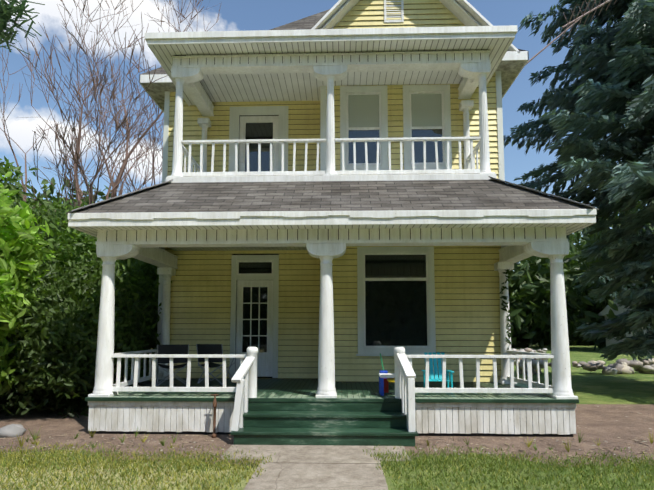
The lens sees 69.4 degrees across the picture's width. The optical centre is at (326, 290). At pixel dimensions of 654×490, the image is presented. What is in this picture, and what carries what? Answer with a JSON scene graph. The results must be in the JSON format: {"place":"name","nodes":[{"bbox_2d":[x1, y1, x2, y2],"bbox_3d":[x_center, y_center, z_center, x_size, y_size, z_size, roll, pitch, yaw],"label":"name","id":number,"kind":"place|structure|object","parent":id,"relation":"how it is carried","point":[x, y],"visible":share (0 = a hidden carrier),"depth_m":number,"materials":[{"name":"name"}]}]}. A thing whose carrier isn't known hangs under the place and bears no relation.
{"place":"outdoors","nodes":[
{"label":"outdoors","id":0,"kind":"place"},
{"bbox_2d":[0,0,44,54],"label":"pine bough","id":1,"kind":"object","parent":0,"point":[7,10],"visible":1,"depth_m":5.37,"materials":[{"name":"green plant"}]},
{"bbox_2d":[0,0,222,181],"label":"cloud","id":2,"kind":"structure","parent":0,"point":[21,132],"depth_m":822.06,"materials":[{"name":"white"}]},
{"bbox_2d":[0,0,646,270],"label":"sky","id":3,"kind":"structure","parent":0,"point":[234,15],"materials":[{"name":"blue"}]},
{"bbox_2d":[0,343,653,489],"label":"ground","id":4,"kind":"structure","parent":0,"point":[597,387],"depth_m":5.36,"materials":[{"name":"green plant"}]},
{"bbox_2d":[0,171,56,394],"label":"bush","id":5,"kind":"object","parent":4,"relation":"on","point":[19,234],"visible":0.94,"depth_m":7.73,"materials":[{"name":"green plant"}]},
{"bbox_2d":[0,156,171,418],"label":"shrub","id":6,"kind":"object","parent":4,"relation":"on","point":[58,352],"visible":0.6,"depth_m":8.61,"materials":[{"name":"green plant"}]},
{"bbox_2d":[0,0,220,272],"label":"bare tree","id":7,"kind":"object","parent":4,"relation":"on","point":[76,158],"visible":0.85,"depth_m":12.39,"materials":[{"name":"brown plant"}]},
{"bbox_2d":[221,444,410,489],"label":"walkway","id":8,"kind":"structure","parent":4,"relation":"on","point":[315,467],"depth_m":5.24,"materials":[{"name":"concrete"}]},
{"bbox_2d":[230,402,418,446],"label":"steps","id":9,"kind":"structure","parent":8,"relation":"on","point":[334,423],"depth_m":6.51,"materials":[{"name":"green wood"}]},
{"bbox_2d":[231,353,415,431],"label":"stair rails","id":10,"kind":"object","parent":9,"relation":"on","point":[408,375],"visible":1,"depth_m":6.40,"materials":[{"name":"white paint"}]},
{"bbox_2d":[0,403,653,467],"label":"soil bed","id":11,"kind":"object","parent":4,"relation":"on","point":[606,426],"visible":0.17,"depth_m":6.60,"materials":[{"name":"brown soil"}]},
{"bbox_2d":[211,394,218,437],"bbox_3d":[-1.598,1.785,6.734,0.106,0.608,0.132,5,-7,-42],"label":"yard hydrant","id":12,"kind":"object","parent":11,"relation":"on","point":[214,434],"visible":1,"depth_m":6.74,"materials":[{"name":"brown metal"}]},
{"bbox_2d":[88,401,575,434],"bbox_3d":[0.061,1.958,8.268,7.100,0.450,2.862,0,-5,2],"label":"porch skirt","id":13,"kind":"object","parent":11,"relation":"on","point":[163,416],"visible":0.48,"depth_m":6.82,"materials":[{"name":"white wood"}]},
{"bbox_2d":[111,378,554,398],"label":"porch deck","id":14,"kind":"structure","parent":13,"relation":"on","point":[285,388],"depth_m":7.65,"materials":[{"name":"green wood"}]},
{"bbox_2d":[156,344,188,385],"bbox_3d":[-2.856,1.357,8.742,0.580,0.745,0.568,2,-5,-18],"label":"folding chair","id":15,"kind":"object","parent":14,"relation":"on","point":[175,349],"visible":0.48,"depth_m":8.54,"materials":[{"name":"fabric"}]},
{"bbox_2d":[196,344,234,383],"bbox_3d":[-2.118,1.381,9.018,0.580,0.744,0.568,-2,-5,17],"label":"patio chair","id":16,"kind":"object","parent":14,"relation":"on","point":[209,348],"visible":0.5,"depth_m":8.82,"materials":[{"name":"fabric"}]},
{"bbox_2d":[247,347,404,398],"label":"newel posts","id":17,"kind":"object","parent":14,"relation":"on","point":[252,376],"visible":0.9,"depth_m":6.92,"materials":[{"name":"white paint"}]},
{"bbox_2d":[85,379,578,402],"bbox_3d":[0.060,1.706,8.269,7.140,0.052,2.910,0,-5,2],"label":"deck edge","id":18,"kind":"object","parent":14,"relation":"on","point":[337,400],"visible":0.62,"depth_m":6.83,"materials":[{"name":"green wood"}]},
{"bbox_2d":[111,137,553,392],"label":"railings","id":19,"kind":"object","parent":14,"relation":"on","point":[137,356],"visible":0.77,"depth_m":8.19,"materials":[{"name":"white paint"}]},
{"bbox_2d":[93,73,573,395],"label":"columns","id":20,"kind":"structure","parent":14,"relation":"on","point":[560,362],"depth_m":7.15,"materials":[{"name":"white paint"}]},
{"bbox_2d":[88,62,577,398],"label":"column capitals","id":21,"kind":"object","parent":20,"relation":"attached to","point":[191,76],"depth_m":8.12,"materials":[{"name":"white paint"}]},
{"bbox_2d":[499,269,512,358],"bbox_3d":[3.395,0.397,8.929,0.254,1.763,0.066,0,-5,2],"label":"ivy vine","id":22,"kind":"object","parent":20,"relation":"attached to","point":[504,306],"visible":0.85,"depth_m":8.94,"materials":[{"name":"green plant"}]},
{"bbox_2d":[117,378,553,398],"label":"deck grooves","id":23,"kind":"object","parent":14,"relation":"on","point":[317,387],"visible":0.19,"depth_m":7.52,"materials":[{"name":"green wood"}]},
{"bbox_2d":[379,353,394,395],"bbox_3d":[0.993,1.295,7.408,0.360,0.622,0.520,0,-5,2],"label":"toddler table set","id":24,"kind":"object","parent":14,"relation":"on","point":[385,377],"visible":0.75,"depth_m":7.32,"materials":[{"name":"paint"}]},
{"bbox_2d":[421,352,454,387],"bbox_3d":[1.780,1.315,7.635,0.460,0.620,0.425,0,-5,2],"label":"adirondack chair","id":25,"kind":"object","parent":14,"relation":"on","point":[436,371],"visible":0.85,"depth_m":7.72,"materials":[{"name":"paint"}]},
{"bbox_2d":[91,406,572,436],"bbox_3d":[0.061,1.980,8.290,7.020,0.490,2.820,0,-5,2],"label":"skirt backing","id":26,"kind":"object","parent":11,"relation":"on","point":[420,434],"visible":0.02,"depth_m":6.83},
{"bbox_2d":[16,427,653,455],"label":"weeds","id":27,"kind":"object","parent":11,"relation":"on","point":[34,435],"visible":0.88,"depth_m":6.26,"materials":[{"name":"green plant"}]},
{"bbox_2d":[0,348,653,437],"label":"rocks","id":28,"kind":"object","parent":4,"relation":"on","point":[622,366],"visible":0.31,"depth_m":16.90,"materials":[{"name":"grey stone"}]},
{"bbox_2d":[10,177,653,350],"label":"trees","id":29,"kind":"object","parent":4,"relation":"on","point":[529,296],"depth_m":42.88,"materials":[{"name":"green plant"}]},
{"bbox_2d":[165,0,500,381],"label":"house siding","id":30,"kind":"object","parent":4,"relation":"on","point":[351,364],"visible":0.23,"depth_m":9.72,"materials":[{"name":"yellow wood"}]},
{"bbox_2d":[168,247,306,250],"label":"porch ceiling","id":31,"kind":"structure","parent":30,"relation":"attached to","point":[229,248],"depth_m":9.76,"materials":[{"name":"white wood"}]},
{"bbox_2d":[232,115,381,377],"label":"door frames","id":32,"kind":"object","parent":30,"relation":"attached to","point":[251,254],"depth_m":10.10,"materials":[{"name":"white wood"}]},
{"bbox_2d":[186,50,473,101],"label":"porch ceiling","id":33,"kind":"structure","parent":30,"relation":"attached to","point":[262,87],"depth_m":9.50,"materials":[{"name":"white wood"}]},
{"bbox_2d":[95,50,567,268],"bbox_3d":[0.061,-2.374,8.660,7.104,3.570,2.842,0,-5,2],"label":"frieze","id":34,"kind":"object","parent":30,"relation":"attached to","point":[154,254],"visible":0.79,"depth_m":7.38,"materials":[{"name":"white paint"}]},
{"bbox_2d":[150,38,512,104],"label":"soffit","id":35,"kind":"structure","parent":30,"relation":"attached to","point":[497,48],"depth_m":8.21,"materials":[{"name":"white wood"}]},
{"bbox_2d":[145,25,517,105],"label":"fascia","id":36,"kind":"structure","parent":35,"relation":"on","point":[336,35],"depth_m":8.00,"materials":[{"name":"white paint"}]},
{"bbox_2d":[157,71,506,377],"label":"house trim","id":37,"kind":"structure","parent":30,"relation":"attached to","point":[237,112],"depth_m":9.53,"materials":[{"name":"white wood"}]},
{"bbox_2d":[71,180,593,247],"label":"porch roof","id":38,"kind":"structure","parent":30,"relation":"attached to","point":[340,195],"depth_m":7.34,"materials":[{"name":"grey"}]},
{"bbox_2d":[166,174,496,182],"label":"base trim","id":39,"kind":"structure","parent":38,"relation":"on","point":[336,178],"depth_m":8.09,"materials":[{"name":"white paint"}]},
{"bbox_2d":[66,176,598,213],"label":"hip caps","id":40,"kind":"object","parent":38,"relation":"on","point":[119,196],"visible":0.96,"depth_m":7.31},
{"bbox_2d":[68,209,596,237],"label":"fascia","id":41,"kind":"structure","parent":38,"relation":"attached to","point":[413,217],"depth_m":6.81,"materials":[{"name":"white paint"}]},
{"bbox_2d":[74,223,591,235],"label":"soffit","id":42,"kind":"structure","parent":41,"relation":"attached to","point":[571,227],"depth_m":7.03,"materials":[{"name":"white wood"}]},
{"bbox_2d":[140,9,525,74],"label":"roof","id":43,"kind":"structure","parent":30,"relation":"on","point":[310,22],"depth_m":12.77,"materials":[{"name":"grey"}]},
{"bbox_2d":[141,61,525,110],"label":"soffit","id":44,"kind":"structure","parent":30,"relation":"on","point":[509,70],"depth_m":10.01,"materials":[{"name":"white wood"}]},
{"bbox_2d":[139,0,528,112],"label":"roof trim","id":45,"kind":"structure","parent":30,"relation":"attached to","point":[465,12],"depth_m":9.46,"materials":[{"name":"white paint"}]},
{"bbox_2d":[168,0,500,381],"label":"siding grooves","id":46,"kind":"object","parent":30,"relation":"attached to","point":[346,248],"visible":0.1,"depth_m":9.74,"materials":[{"name":"yellow wood"}]},
{"bbox_2d":[235,91,444,376],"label":"sashes","id":47,"kind":"object","parent":30,"relation":"attached to","point":[264,364],"visible":0.71,"depth_m":9.85,"materials":[{"name":"white paint"}]},
{"bbox_2d":[239,123,442,351],"bbox_3d":[0.207,-1.237,9.608,4.318,4.970,0.352,-1,-5,12],"label":"window glass","id":48,"kind":"object","parent":30,"relation":"attached to","point":[396,313],"visible":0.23,"depth_m":9.29,"materials":[{"name":"black glass"}]},
{"bbox_2d":[384,0,403,22],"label":"gable vent","id":49,"kind":"object","parent":30,"relation":"attached to","point":[401,14],"visible":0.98,"depth_m":9.71,"materials":[{"name":"white paint"}]},
{"bbox_2d":[503,0,653,361],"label":"spruce","id":50,"kind":"object","parent":4,"relation":"on","point":[597,103],"depth_m":12.25,"materials":[{"name":"green plant"}]},
{"bbox_2d":[526,0,616,64],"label":"bare branch","id":51,"kind":"object","parent":50,"relation":"attached to","point":[576,20],"visible":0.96,"depth_m":10.05,"materials":[{"name":"brown wood"}]},
{"bbox_2d":[106,53,566,240],"bbox_3d":[0.061,-2.375,8.672,7.080,3.565,2.818,0,-5,2],"label":"frieze backing","id":52,"kind":"object","parent":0,"point":[328,229],"visible":0.06,"depth_m":7.17,"materials":[{"name":"white wood"}]},
{"bbox_2d":[348,94,441,127],"bbox_3d":[1.376,-3.655,9.566,1.960,0.760,0.001,0,-5,2],"label":"window blind","id":53,"kind":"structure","parent":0,"point":[363,110],"depth_m":9.57,"materials":[{"name":"white fabric"}]},
{"bbox_2d":[598,299,651,353],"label":"neighbour houses","id":54,"kind":"structure","parent":0,"point":[604,311],"depth_m":35.24,"materials":[{"name":"paint"}]}
]}

